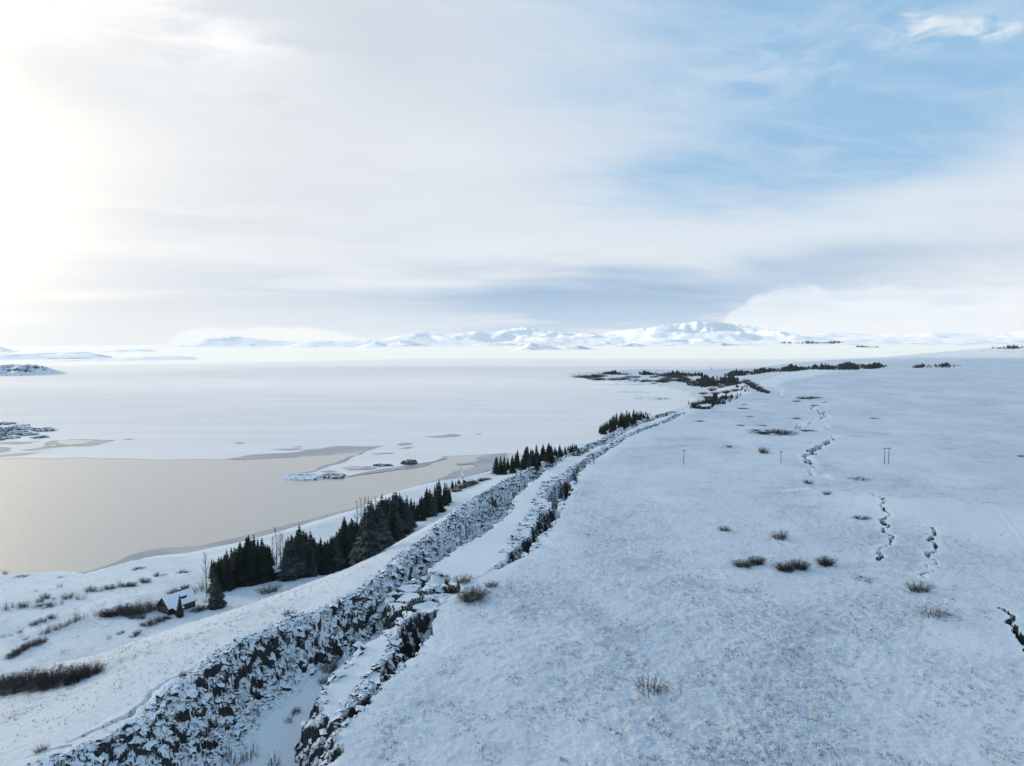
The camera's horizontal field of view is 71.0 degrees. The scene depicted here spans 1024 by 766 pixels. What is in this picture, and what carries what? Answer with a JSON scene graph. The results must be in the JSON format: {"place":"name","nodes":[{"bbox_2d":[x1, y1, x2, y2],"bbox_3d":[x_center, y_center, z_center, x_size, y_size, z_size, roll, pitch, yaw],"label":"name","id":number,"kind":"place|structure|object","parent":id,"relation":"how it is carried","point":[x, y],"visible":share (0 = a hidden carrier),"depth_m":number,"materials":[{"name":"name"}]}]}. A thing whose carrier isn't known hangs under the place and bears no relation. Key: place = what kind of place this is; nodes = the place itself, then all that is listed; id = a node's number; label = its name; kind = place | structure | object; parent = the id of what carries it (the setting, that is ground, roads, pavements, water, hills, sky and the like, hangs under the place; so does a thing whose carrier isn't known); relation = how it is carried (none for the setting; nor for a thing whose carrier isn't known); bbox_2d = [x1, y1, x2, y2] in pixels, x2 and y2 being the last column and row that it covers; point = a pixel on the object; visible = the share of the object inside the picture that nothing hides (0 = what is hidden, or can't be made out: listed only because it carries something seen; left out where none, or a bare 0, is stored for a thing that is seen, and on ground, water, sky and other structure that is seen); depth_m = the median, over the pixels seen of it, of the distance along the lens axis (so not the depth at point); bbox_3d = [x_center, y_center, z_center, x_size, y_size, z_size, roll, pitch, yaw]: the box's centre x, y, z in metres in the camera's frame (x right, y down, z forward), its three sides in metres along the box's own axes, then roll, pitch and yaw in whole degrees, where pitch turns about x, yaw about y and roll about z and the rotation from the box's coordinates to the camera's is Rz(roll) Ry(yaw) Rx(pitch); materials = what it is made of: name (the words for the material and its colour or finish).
{"place":"outdoors","nodes":[
{"label":"outdoors","id":0,"kind":"place"},
{"bbox_2d":[0,451,45,456],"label":"grey ice","id":1,"kind":"structure","parent":0,"point":[14,454],"depth_m":517.07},
{"bbox_2d":[0,364,64,375],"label":"headland","id":2,"kind":"structure","parent":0,"point":[18,370],"depth_m":1826.26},
{"bbox_2d":[0,352,110,359],"bbox_3d":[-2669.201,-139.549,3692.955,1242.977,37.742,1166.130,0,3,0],"label":"shore","id":3,"kind":"structure","parent":0,"point":[56,355],"depth_m":3684.56,"materials":[{"name":"snow"}]},
{"bbox_2d":[24,439,113,450],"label":"grey ice","id":4,"kind":"structure","parent":0,"point":[92,442],"depth_m":567.39,"materials":[{"name":"ice"}]},
{"bbox_2d":[55,440,91,444],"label":"ice pool","id":5,"kind":"structure","parent":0,"point":[69,442],"depth_m":583.20,"materials":[{"name":"ice"}]},
{"bbox_2d":[33,356,194,361],"bbox_3d":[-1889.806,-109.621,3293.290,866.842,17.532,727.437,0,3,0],"label":"shore","id":6,"kind":"structure","parent":0,"point":[152,358],"depth_m":3303.88,"materials":[{"name":"snow"}]},
{"bbox_2d":[100,349,158,351],"bbox_3d":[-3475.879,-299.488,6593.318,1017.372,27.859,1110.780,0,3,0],"label":"shore","id":7,"kind":"structure","parent":0,"point":[138,350],"depth_m":6485.46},
{"bbox_2d":[153,336,332,346],"bbox_3d":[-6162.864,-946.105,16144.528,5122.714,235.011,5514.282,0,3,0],"label":"mountain","id":8,"kind":"structure","parent":0,"point":[223,341],"depth_m":14789.42,"materials":[{"name":"snow"}]},
{"bbox_2d":[0,345,521,574],"bbox_3d":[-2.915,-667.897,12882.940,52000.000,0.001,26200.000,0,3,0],"label":"lake water","id":9,"kind":"structure","parent":0,"point":[80,515],"depth_m":365.16,"materials":[{"name":"grey liquid"}]},
{"bbox_2d":[14,432,38,435],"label":"skerry","id":10,"kind":"structure","parent":9,"relation":"in","point":[26,433],"depth_m":626.26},
{"bbox_2d":[30,427,57,431],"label":"skerry","id":11,"kind":"structure","parent":9,"relation":"in","point":[44,429],"depth_m":654.19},
{"bbox_2d":[82,468,462,572],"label":"grey ice","id":12,"kind":"structure","parent":9,"relation":"on","point":[188,549],"depth_m":284.77,"materials":[{"name":"ice"}]},
{"bbox_2d":[141,480,445,558],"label":"lake ice","id":13,"kind":"structure","parent":0,"point":[286,530],"depth_m":306.96,"materials":[{"name":"ice"}]},
{"bbox_2d":[193,340,397,347],"bbox_3d":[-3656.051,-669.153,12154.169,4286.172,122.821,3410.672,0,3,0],"label":"hill","id":14,"kind":"structure","parent":0,"point":[355,343],"depth_m":11771.88,"materials":[{"name":"snow"}]},
{"bbox_2d":[282,473,323,479],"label":"islet","id":15,"kind":"object","parent":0,"point":[310,476],"visible":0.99,"depth_m":421.81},
{"bbox_2d":[291,452,364,474],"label":"grey ice","id":16,"kind":"structure","parent":0,"point":[338,462],"depth_m":465.19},
{"bbox_2d":[320,472,345,477],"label":"islet","id":17,"kind":"object","parent":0,"point":[332,475],"visible":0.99,"depth_m":425.19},
{"bbox_2d":[348,457,446,476],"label":"grey ice","id":18,"kind":"structure","parent":0,"point":[402,467],"depth_m":456.34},
{"bbox_2d":[400,459,416,464],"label":"islet","id":19,"kind":"object","parent":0,"point":[409,462],"visible":1,"depth_m":468.67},
{"bbox_2d":[0,357,878,476],"bbox_3d":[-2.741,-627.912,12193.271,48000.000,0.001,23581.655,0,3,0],"label":"lake ice","id":20,"kind":"structure","parent":0,"point":[219,411],"depth_m":898.41,"materials":[{"name":"ice"}]},
{"bbox_2d":[229,445,383,459],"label":"grey ice","id":21,"kind":"structure","parent":20,"relation":"on","point":[331,450],"depth_m":520.41,"materials":[{"name":"ice"}]},
{"bbox_2d":[421,434,461,437],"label":"grey ice","id":22,"kind":"structure","parent":0,"point":[451,435],"depth_m":605.80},
{"bbox_2d":[461,453,506,477],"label":"grey ice","id":23,"kind":"structure","parent":0,"point":[484,463],"depth_m":466.38,"materials":[{"name":"ice"}]},
{"bbox_2d":[0,347,1023,765],"bbox_3d":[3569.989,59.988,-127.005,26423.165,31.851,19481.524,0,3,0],"label":"snow ground","id":24,"kind":"structure","parent":0,"point":[956,427],"depth_m":154.34,"materials":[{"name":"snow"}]},
{"bbox_2d":[0,679,19,696],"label":"shrub","id":25,"kind":"object","parent":24,"relation":"on","point":[2,691],"visible":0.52,"depth_m":134.79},
{"bbox_2d":[0,670,23,688],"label":"shrub","id":26,"kind":"object","parent":24,"relation":"on","point":[2,678],"visible":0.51,"depth_m":138.96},
{"bbox_2d":[0,665,50,691],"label":"shrub","id":27,"kind":"object","parent":24,"relation":"on","point":[23,680],"visible":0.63,"depth_m":134.48,"materials":[{"name":"plant"}]},
{"bbox_2d":[16,682,41,693],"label":"shrub","id":28,"kind":"object","parent":24,"relation":"on","point":[27,689],"visible":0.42,"depth_m":131.32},
{"bbox_2d":[26,658,72,687],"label":"shrub","id":29,"kind":"object","parent":24,"relation":"on","point":[44,681],"visible":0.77,"depth_m":130.85,"materials":[{"name":"plant"}]},
{"bbox_2d":[41,675,69,688],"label":"shrub","id":30,"kind":"object","parent":24,"relation":"on","point":[54,685],"visible":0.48,"depth_m":129.63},
{"bbox_2d":[54,662,91,684],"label":"shrub","id":31,"kind":"object","parent":24,"relation":"on","point":[72,677],"visible":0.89,"depth_m":128.94,"materials":[{"name":"plant"}]},
{"bbox_2d":[73,659,106,677],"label":"shrub","id":32,"kind":"object","parent":24,"relation":"on","point":[87,670],"visible":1,"depth_m":130.28,"materials":[{"name":"plant"}]},
{"bbox_2d":[156,588,197,614],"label":"cabin","id":33,"kind":"object","parent":24,"relation":"on","point":[167,604],"visible":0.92,"depth_m":203.85,"materials":[{"name":"metal"}]},
{"bbox_2d":[175,594,184,617],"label":"spruce tree","id":34,"kind":"object","parent":24,"relation":"on","point":[179,611],"visible":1,"depth_m":199.47,"materials":[{"name":"green plant"}]},
{"bbox_2d":[201,552,210,596],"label":"bare tree","id":35,"kind":"object","parent":24,"relation":"on","point":[209,562],"visible":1,"depth_m":215.54,"materials":[{"name":"plant"}]},
{"bbox_2d":[207,562,223,593],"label":"spruce tree","id":36,"kind":"object","parent":24,"relation":"on","point":[215,570],"visible":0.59,"depth_m":220.48,"materials":[{"name":"green plant"}]},
{"bbox_2d":[205,574,226,609],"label":"spruce tree","id":37,"kind":"object","parent":24,"relation":"on","point":[217,595],"visible":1,"depth_m":205.62,"materials":[{"name":"green plant"}]},
{"bbox_2d":[221,550,238,591],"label":"spruce tree","id":38,"kind":"object","parent":24,"relation":"on","point":[227,579],"visible":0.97,"depth_m":222.28,"materials":[{"name":"green plant"}]},
{"bbox_2d":[231,548,245,587],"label":"spruce tree","id":39,"kind":"object","parent":24,"relation":"on","point":[235,566],"visible":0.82,"depth_m":225.63,"materials":[{"name":"green plant"}]},
{"bbox_2d":[236,542,248,585],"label":"spruce tree","id":40,"kind":"object","parent":24,"relation":"on","point":[241,554],"visible":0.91,"depth_m":226.43,"materials":[{"name":"green plant"}]},
{"bbox_2d":[242,547,260,585],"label":"spruce tree","id":41,"kind":"object","parent":24,"relation":"on","point":[251,572],"visible":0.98,"depth_m":226.97,"materials":[{"name":"green plant"}]},
{"bbox_2d":[249,540,258,578],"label":"spruce tree","id":42,"kind":"object","parent":24,"relation":"on","point":[253,549],"visible":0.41,"depth_m":230.66,"materials":[{"name":"green plant"}]},
{"bbox_2d":[255,538,273,583],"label":"spruce tree","id":43,"kind":"object","parent":24,"relation":"on","point":[263,567],"visible":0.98,"depth_m":229.94,"materials":[{"name":"green plant"}]},
{"bbox_2d":[255,583,282,593],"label":"shrub","id":44,"kind":"object","parent":24,"relation":"on","point":[268,591],"visible":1,"depth_m":220.08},
{"bbox_2d":[266,546,275,581],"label":"spruce tree","id":45,"kind":"object","parent":24,"relation":"on","point":[271,571],"visible":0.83,"depth_m":231.77,"materials":[{"name":"green plant"}]},
{"bbox_2d":[274,537,298,581],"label":"spruce tree","id":46,"kind":"object","parent":24,"relation":"on","point":[288,571],"visible":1,"depth_m":232.05,"materials":[{"name":"green plant"}]},
{"bbox_2d":[291,538,303,578],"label":"spruce tree","id":47,"kind":"object","parent":24,"relation":"on","point":[295,552],"visible":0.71,"depth_m":234.54,"materials":[{"name":"green plant"}]},
{"bbox_2d":[298,535,308,576],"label":"spruce tree","id":48,"kind":"object","parent":24,"relation":"on","point":[303,552],"visible":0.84,"depth_m":235.68,"materials":[{"name":"green plant"}]},
{"bbox_2d":[304,545,311,577],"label":"spruce tree","id":49,"kind":"object","parent":24,"relation":"on","point":[308,556],"visible":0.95,"depth_m":235.71,"materials":[{"name":"green plant"}]},
{"bbox_2d":[298,531,317,577],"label":"spruce tree","id":50,"kind":"object","parent":24,"relation":"on","point":[301,551],"visible":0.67,"depth_m":236.35,"materials":[{"name":"green plant"}]},
{"bbox_2d":[306,531,318,567],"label":"spruce tree","id":51,"kind":"object","parent":24,"relation":"on","point":[310,542],"visible":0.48,"depth_m":239.53,"materials":[{"name":"green plant"}]},
{"bbox_2d":[309,552,319,576],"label":"spruce tree","id":52,"kind":"object","parent":24,"relation":"on","point":[313,570],"visible":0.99,"depth_m":235.68,"materials":[{"name":"green plant"}]},
{"bbox_2d":[314,543,321,572],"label":"spruce tree","id":53,"kind":"object","parent":24,"relation":"on","point":[319,557],"visible":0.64,"depth_m":239.90,"materials":[{"name":"green plant"}]},
{"bbox_2d":[319,552,328,574],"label":"spruce tree","id":54,"kind":"object","parent":24,"relation":"on","point":[323,568],"visible":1,"depth_m":238.12,"materials":[{"name":"green plant"}]},
{"bbox_2d":[324,542,335,573],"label":"spruce tree","id":55,"kind":"object","parent":24,"relation":"on","point":[329,562],"visible":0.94,"depth_m":239.91,"materials":[{"name":"green plant"}]},
{"bbox_2d":[331,532,346,570],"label":"spruce tree","id":56,"kind":"object","parent":24,"relation":"on","point":[339,559],"visible":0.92,"depth_m":242.23,"materials":[{"name":"green plant"}]},
{"bbox_2d":[335,529,346,569],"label":"spruce tree","id":57,"kind":"object","parent":24,"relation":"on","point":[341,540],"visible":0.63,"depth_m":244.62,"materials":[{"name":"green plant"}]},
{"bbox_2d":[343,523,354,568],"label":"spruce tree","id":58,"kind":"object","parent":24,"relation":"on","point":[349,542],"visible":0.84,"depth_m":244.67,"materials":[{"name":"green plant"}]},
{"bbox_2d":[348,530,362,565],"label":"spruce tree","id":59,"kind":"object","parent":24,"relation":"on","point":[354,555],"visible":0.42,"depth_m":208.29,"materials":[{"name":"green plant"}]},
{"bbox_2d":[354,501,384,560],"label":"spruce tree","id":60,"kind":"object","parent":24,"relation":"on","point":[369,537],"visible":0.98,"depth_m":201.80,"materials":[{"name":"green plant"}]},
{"bbox_2d":[374,503,395,550],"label":"spruce tree","id":61,"kind":"object","parent":24,"relation":"on","point":[382,526],"visible":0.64,"depth_m":260.91,"materials":[{"name":"green plant"}]},
{"bbox_2d":[379,494,395,543],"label":"spruce tree","id":62,"kind":"object","parent":24,"relation":"on","point":[384,509],"visible":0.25,"depth_m":267.82,"materials":[{"name":"green plant"}]},
{"bbox_2d":[387,501,399,541],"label":"spruce tree","id":63,"kind":"object","parent":24,"relation":"on","point":[391,521],"visible":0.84,"depth_m":274.32,"materials":[{"name":"green plant"}]},
{"bbox_2d":[387,492,407,539],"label":"spruce tree","id":64,"kind":"object","parent":24,"relation":"on","point":[400,526],"visible":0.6,"depth_m":277.67,"materials":[{"name":"green plant"}]},
{"bbox_2d":[398,497,410,534],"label":"spruce tree","id":65,"kind":"object","parent":24,"relation":"on","point":[401,509],"visible":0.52,"depth_m":284.22,"materials":[{"name":"green plant"}]},
{"bbox_2d":[404,500,414,531],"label":"spruce tree","id":66,"kind":"object","parent":24,"relation":"on","point":[408,515],"visible":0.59,"depth_m":287.63,"materials":[{"name":"green plant"}]},
{"bbox_2d":[420,491,431,517],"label":"spruce tree","id":67,"kind":"object","parent":24,"relation":"on","point":[426,506],"visible":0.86,"depth_m":316.76,"materials":[{"name":"green plant"}]},
{"bbox_2d":[428,494,438,516],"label":"spruce tree","id":68,"kind":"object","parent":24,"relation":"on","point":[432,508],"visible":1,"depth_m":317.77,"materials":[{"name":"green plant"}]},
{"bbox_2d":[434,481,446,512],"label":"spruce tree","id":69,"kind":"object","parent":24,"relation":"on","point":[440,504],"visible":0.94,"depth_m":325.06,"materials":[{"name":"green plant"}]},
{"bbox_2d":[455,585,491,602],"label":"shrub","id":70,"kind":"object","parent":24,"relation":"on","point":[472,594],"visible":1,"depth_m":153.25,"materials":[{"name":"plant"}]},
{"bbox_2d":[496,456,503,474],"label":"spruce tree","id":71,"kind":"object","parent":24,"relation":"on","point":[500,469],"visible":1,"depth_m":423.49,"materials":[{"name":"green plant"}]},
{"bbox_2d":[508,455,515,473],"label":"spruce tree","id":72,"kind":"object","parent":24,"relation":"on","point":[512,467],"visible":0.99,"depth_m":426.63,"materials":[{"name":"green plant"}]},
{"bbox_2d":[18,385,1023,765],"bbox_3d":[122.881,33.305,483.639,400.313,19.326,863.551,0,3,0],"label":"fissure","id":73,"kind":"object","parent":24,"relation":"in","point":[270,673],"visible":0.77,"depth_m":134.05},
{"bbox_2d":[218,733,246,765],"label":"shrub","id":74,"kind":"object","parent":73,"relation":"on","point":[230,756],"visible":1,"depth_m":107.80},
{"bbox_2d":[238,734,259,762],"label":"shrub","id":75,"kind":"object","parent":73,"relation":"on","point":[247,757],"visible":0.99,"depth_m":109.15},
{"bbox_2d":[318,654,340,673],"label":"shrub","id":76,"kind":"object","parent":73,"relation":"on","point":[332,668],"visible":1,"depth_m":138.65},
{"bbox_2d":[453,573,475,583],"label":"shrub","id":77,"kind":"object","parent":73,"relation":"on","point":[460,581],"visible":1,"depth_m":163.27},
{"bbox_2d":[544,443,554,461],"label":"spruce tree","id":78,"kind":"object","parent":73,"relation":"on","point":[548,455],"visible":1,"depth_m":332.18,"materials":[{"name":"green plant"}]},
{"bbox_2d":[518,449,528,469],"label":"spruce tree","id":79,"kind":"object","parent":24,"relation":"on","point":[524,460],"visible":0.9,"depth_m":438.18,"materials":[{"name":"green plant"}]},
{"bbox_2d":[526,450,539,468],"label":"spruce tree","id":80,"kind":"object","parent":24,"relation":"on","point":[532,461],"visible":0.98,"depth_m":316.79,"materials":[{"name":"green plant"}]},
{"bbox_2d":[630,670,669,697],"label":"shrub","id":81,"kind":"object","parent":24,"relation":"on","point":[653,687],"visible":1,"depth_m":113.15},
{"bbox_2d":[660,370,702,376],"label":"forest","id":82,"kind":"object","parent":24,"relation":"on","point":[682,374],"visible":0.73,"depth_m":1567.16,"materials":[{"name":"plant"}]},
{"bbox_2d":[686,374,738,386],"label":"forest","id":83,"kind":"object","parent":24,"relation":"on","point":[729,378],"visible":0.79,"depth_m":1224.62,"materials":[{"name":"plant"}]},
{"bbox_2d":[690,393,740,408],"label":"forest","id":84,"kind":"object","parent":24,"relation":"on","point":[715,396],"visible":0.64,"depth_m":628.65,"materials":[{"name":"plant"}]},
{"bbox_2d":[729,559,756,567],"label":"shrub","id":85,"kind":"object","parent":24,"relation":"on","point":[748,565],"visible":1,"depth_m":174.48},
{"bbox_2d":[724,368,769,375],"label":"forest","id":86,"kind":"object","parent":24,"relation":"on","point":[745,372],"visible":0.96,"depth_m":1643.61,"materials":[{"name":"plant"}]},
{"bbox_2d":[747,556,768,564],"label":"shrub","id":87,"kind":"object","parent":24,"relation":"on","point":[759,561],"visible":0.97,"depth_m":175.62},
{"bbox_2d":[746,428,795,435],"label":"shrub","id":88,"kind":"object","parent":24,"relation":"on","point":[775,432],"visible":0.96,"depth_m":422.12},
{"bbox_2d":[769,529,788,539],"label":"shrub","id":89,"kind":"object","parent":24,"relation":"on","point":[783,537],"visible":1,"depth_m":198.50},
{"bbox_2d":[771,561,798,571],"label":"shrub","id":90,"kind":"object","parent":24,"relation":"on","point":[788,567],"visible":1,"depth_m":170.36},
{"bbox_2d":[763,363,816,371],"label":"forest","id":91,"kind":"object","parent":24,"relation":"on","point":[790,367],"visible":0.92,"depth_m":1787.39,"materials":[{"name":"plant"}]},
{"bbox_2d":[788,558,810,569],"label":"shrub","id":92,"kind":"object","parent":24,"relation":"on","point":[803,566],"visible":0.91,"depth_m":171.49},
{"bbox_2d":[813,555,839,565],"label":"shrub","id":93,"kind":"object","parent":24,"relation":"on","point":[823,562],"visible":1,"depth_m":174.55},
{"bbox_2d":[810,361,887,369],"bbox_3d":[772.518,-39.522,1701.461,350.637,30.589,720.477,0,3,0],"label":"forest","id":94,"kind":"object","parent":24,"relation":"on","point":[849,365],"visible":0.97,"depth_m":1516.00,"materials":[{"name":"plant"}]},
{"bbox_2d":[905,579,934,592],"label":"shrub","id":95,"kind":"object","parent":24,"relation":"on","point":[917,588],"visible":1,"depth_m":154.95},
{"bbox_2d":[914,604,944,617],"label":"shrub","id":96,"kind":"object","parent":24,"relation":"on","point":[930,612],"visible":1,"depth_m":141.56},
{"bbox_2d":[912,362,960,367],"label":"forest","id":97,"kind":"object","parent":24,"relation":"on","point":[945,364],"visible":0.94,"depth_m":1608.23,"materials":[{"name":"plant"}]},
{"bbox_2d":[0,345,1023,366],"bbox_3d":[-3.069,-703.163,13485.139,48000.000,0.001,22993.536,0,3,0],"label":"lake snow","id":98,"kind":"structure","parent":0,"point":[264,354],"depth_m":4918.87,"materials":[{"name":"snow"}]},
{"bbox_2d":[0,0,1023,345],"label":"sky","id":99,"kind":"structure","parent":0,"point":[172,171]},
{"bbox_2d":[515,343,562,349],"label":"island hill","id":100,"kind":"structure","parent":0,"point":[531,346],"depth_m":6507.45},
{"bbox_2d":[358,338,721,346],"bbox_3d":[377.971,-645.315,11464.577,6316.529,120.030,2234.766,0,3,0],"label":"hill","id":101,"kind":"structure","parent":0,"point":[685,342],"depth_m":11242.08,"materials":[{"name":"snow"}]},
{"bbox_2d":[563,345,594,349],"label":"island hill","id":102,"kind":"structure","parent":0,"point":[575,347],"depth_m":6538.96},
{"bbox_2d":[380,321,833,344],"bbox_3d":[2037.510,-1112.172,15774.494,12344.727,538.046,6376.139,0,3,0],"label":"mountain","id":103,"kind":"structure","parent":0,"point":[726,332],"depth_m":15575.24,"materials":[{"name":"snow"}]},
{"bbox_2d":[594,383,645,385],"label":"islet","id":104,"kind":"object","parent":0,"point":[618,384],"visible":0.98,"depth_m":1300.00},
{"bbox_2d":[615,343,645,346],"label":"island hill","id":105,"kind":"structure","parent":0,"point":[629,345],"depth_m":9535.87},
{"bbox_2d":[632,397,669,399],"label":"islet","id":106,"kind":"object","parent":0,"point":[646,398],"visible":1,"depth_m":981.21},
{"bbox_2d":[722,338,1023,345],"bbox_3d":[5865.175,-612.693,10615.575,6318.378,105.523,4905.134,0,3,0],"label":"hill","id":107,"kind":"structure","parent":0,"point":[935,342],"depth_m":10276.05,"materials":[{"name":"snow"}]},
{"bbox_2d":[782,340,844,343],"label":"forest","id":108,"kind":"object","parent":107,"relation":"on","point":[808,342],"visible":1,"depth_m":8736.69,"materials":[{"name":"plant"}]},
{"bbox_2d":[755,331,1023,339],"bbox_3d":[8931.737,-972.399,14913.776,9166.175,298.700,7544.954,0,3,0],"label":"mountain","id":109,"kind":"structure","parent":0,"point":[905,336],"depth_m":14677.21,"materials":[{"name":"snow"}]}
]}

